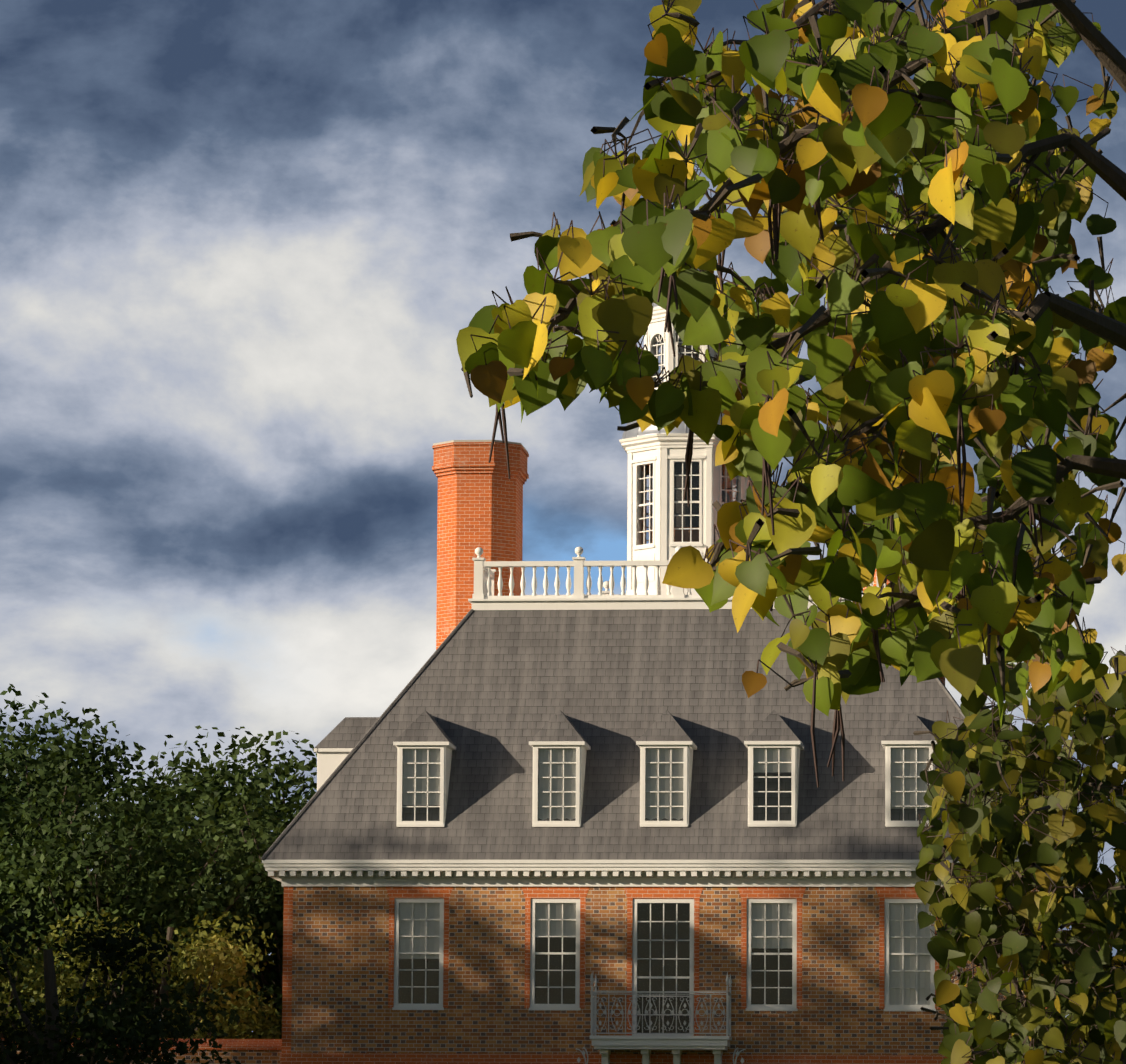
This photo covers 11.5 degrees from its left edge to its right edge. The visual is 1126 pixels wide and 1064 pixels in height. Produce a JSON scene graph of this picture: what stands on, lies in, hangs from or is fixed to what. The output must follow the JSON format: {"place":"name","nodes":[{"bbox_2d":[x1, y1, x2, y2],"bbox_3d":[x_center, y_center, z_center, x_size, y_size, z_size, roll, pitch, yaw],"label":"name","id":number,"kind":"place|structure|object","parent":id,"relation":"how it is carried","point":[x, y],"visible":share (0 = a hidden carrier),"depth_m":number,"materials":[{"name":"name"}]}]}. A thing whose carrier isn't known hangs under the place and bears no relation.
{"place":"outdoors","nodes":[
{"label":"outdoors","id":0,"kind":"place"},
{"bbox_2d":[1,1038,281,1063],"bbox_3d":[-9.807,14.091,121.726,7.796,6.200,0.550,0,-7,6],"label":"palace wall","id":1,"kind":"structure","parent":0,"point":[255,1051],"depth_m":121.58,"materials":[{"name":"brown brick"}]},
{"bbox_2d":[0,0,1125,1052],"label":"sky","id":2,"kind":"structure","parent":0,"point":[247,247],"materials":[{"name":"blue"}]},
{"label":"ground","id":3,"kind":"structure","parent":0,"visible":0},
{"bbox_2d":[0,788,78,1021],"bbox_3d":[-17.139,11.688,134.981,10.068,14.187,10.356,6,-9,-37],"label":"tree","id":4,"kind":"object","parent":3,"relation":"on","point":[19,830],"visible":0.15,"depth_m":134.61,"materials":[{"name":"green plant"}]},
{"bbox_2d":[0,930,112,1062],"bbox_3d":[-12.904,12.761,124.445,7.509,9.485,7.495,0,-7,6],"label":"bush","id":5,"kind":"object","parent":3,"relation":"on","point":[23,969],"visible":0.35,"depth_m":124.69,"materials":[{"name":"green plant"}]},
{"bbox_2d":[0,684,219,1020],"bbox_3d":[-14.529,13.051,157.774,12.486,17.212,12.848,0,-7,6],"label":"tree","id":6,"kind":"object","parent":3,"relation":"on","point":[4,736],"depth_m":157.50,"materials":[{"name":"green plant"}]},
{"bbox_2d":[0,892,240,1063],"bbox_3d":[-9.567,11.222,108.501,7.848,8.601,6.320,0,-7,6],"label":"bushes","id":7,"kind":"object","parent":3,"relation":"on","point":[125,1028],"visible":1,"depth_m":108.72,"materials":[{"name":"green plant"}]},
{"bbox_2d":[0,700,271,1035],"bbox_3d":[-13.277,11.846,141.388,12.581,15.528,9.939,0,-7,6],"label":"tree","id":8,"kind":"object","parent":3,"relation":"on","point":[75,751],"visible":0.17,"depth_m":140.17,"materials":[{"name":"green plant"}]},
{"bbox_2d":[0,768,283,1038],"bbox_3d":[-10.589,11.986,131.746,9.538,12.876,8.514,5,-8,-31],"label":"tree","id":9,"kind":"object","parent":3,"relation":"on","point":[117,879],"visible":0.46,"depth_m":130.68,"materials":[{"name":"green plant"}]},
{"bbox_2d":[23,909,281,1038],"bbox_3d":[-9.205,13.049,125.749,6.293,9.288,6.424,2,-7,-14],"label":"bushes","id":10,"kind":"object","parent":3,"relation":"on","point":[214,965],"visible":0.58,"depth_m":125.19,"materials":[{"name":"green plant"}]},
{"bbox_2d":[93,725,316,1002],"bbox_3d":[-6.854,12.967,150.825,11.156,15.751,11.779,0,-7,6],"label":"tree","id":11,"kind":"object","parent":3,"relation":"on","point":[264,753],"visible":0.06,"depth_m":150.65,"materials":[{"name":"green plant"}]},
{"bbox_2d":[125,749,316,1038],"bbox_3d":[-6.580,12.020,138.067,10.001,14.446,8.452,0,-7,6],"label":"tree","id":12,"kind":"object","parent":3,"relation":"on","point":[269,977],"visible":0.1,"depth_m":137.35,"materials":[{"name":"green plant"}]},
{"bbox_2d":[284,886,1058,1054],"bbox_3d":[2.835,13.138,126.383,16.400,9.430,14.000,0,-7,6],"label":"palace walls","id":13,"kind":"structure","parent":3,"relation":"on","point":[340,955],"depth_m":120.05,"materials":[{"name":"brown brick"}]},
{"bbox_2d":[432,440,528,649],"bbox_3d":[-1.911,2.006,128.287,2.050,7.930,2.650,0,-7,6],"label":"chimney","id":14,"kind":"object","parent":13,"relation":"on","point":[480,500],"visible":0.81,"depth_m":127.48,"materials":[{"name":"brick"}]},
{"bbox_2d":[260,609,1030,860],"bbox_3d":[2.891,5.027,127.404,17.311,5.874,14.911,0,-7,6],"label":"roof","id":15,"kind":"structure","parent":13,"relation":"on","point":[492,692],"depth_m":121.88,"materials":[{"name":"grey tile"}]},
{"bbox_2d":[468,597,851,609],"bbox_3d":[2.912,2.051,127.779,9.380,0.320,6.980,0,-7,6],"label":"palace roof deck","id":16,"kind":"structure","parent":15,"relation":"on","point":[587,603],"depth_m":124.59,"materials":[{"name":"white wood"}]},
{"bbox_2d":[472,546,886,598],"bbox_3d":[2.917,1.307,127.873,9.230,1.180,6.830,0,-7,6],"label":"rooftop balustrade","id":17,"kind":"object","parent":16,"relation":"on","point":[483,580],"visible":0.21,"depth_m":124.82,"materials":[{"name":"white wood"}]},
{"bbox_2d":[619,269,752,594],"bbox_3d":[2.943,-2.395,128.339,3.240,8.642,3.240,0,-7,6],"label":"cupola","id":18,"kind":"object","parent":16,"relation":"on","point":[654,453],"visible":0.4,"depth_m":127.10,"materials":[{"name":"white wood"}]},
{"bbox_2d":[314,709,1037,826],"bbox_3d":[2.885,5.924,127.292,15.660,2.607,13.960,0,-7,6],"label":"dormer windows","id":19,"kind":"structure","parent":15,"relation":"on","point":[423,743],"depth_m":120.64,"materials":[{"name":"white wood"}]},
{"bbox_2d":[863,438,944,684],"bbox_3d":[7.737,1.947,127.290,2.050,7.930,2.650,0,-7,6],"label":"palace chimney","id":20,"kind":"object","parent":15,"relation":"on","point":[942,679],"depth_m":126.48,"materials":[{"name":"brick"}]},
{"bbox_2d":[576,972,745,1063],"bbox_3d":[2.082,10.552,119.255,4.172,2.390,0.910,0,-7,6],"label":"balcony","id":21,"kind":"structure","parent":13,"relation":"attached to","point":[605,1045],"depth_m":118.89,"materials":[{"name":"grey metal"}]},
{"bbox_2d":[262,860,1062,886],"bbox_3d":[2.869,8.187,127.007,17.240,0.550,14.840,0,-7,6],"label":"cornice","id":22,"kind":"structure","parent":13,"relation":"attached to","point":[602,873],"depth_m":120.03,"materials":[{"name":"white wood"}]},
{"bbox_2d":[392,898,935,1035],"bbox_3d":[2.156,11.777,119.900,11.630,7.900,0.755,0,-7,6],"label":"windows","id":23,"kind":"structure","parent":13,"relation":"in","point":[663,947],"depth_m":120.31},
{"bbox_2d":[280,887,1048,1063],"bbox_3d":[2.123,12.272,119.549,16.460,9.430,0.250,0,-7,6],"label":"brick trim","id":24,"kind":"structure","parent":13,"relation":"attached to","point":[287,1056],"depth_m":119.98,"materials":[{"name":"orange brick"}]},
{"bbox_2d":[456,0,1125,787],"bbox_3d":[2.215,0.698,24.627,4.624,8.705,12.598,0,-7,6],"label":"catalpa tree","id":25,"kind":"object","parent":3,"relation":"on","point":[938,318],"visible":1,"depth_m":21.34,"materials":[{"name":"green plant"}]},
{"bbox_2d":[913,647,1125,1063],"bbox_3d":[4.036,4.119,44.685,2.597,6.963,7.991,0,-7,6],"label":"foliage","id":26,"kind":"object","parent":3,"relation":"on","point":[1077,973],"visible":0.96,"depth_m":42.91,"materials":[{"name":"green plant"}]}
]}

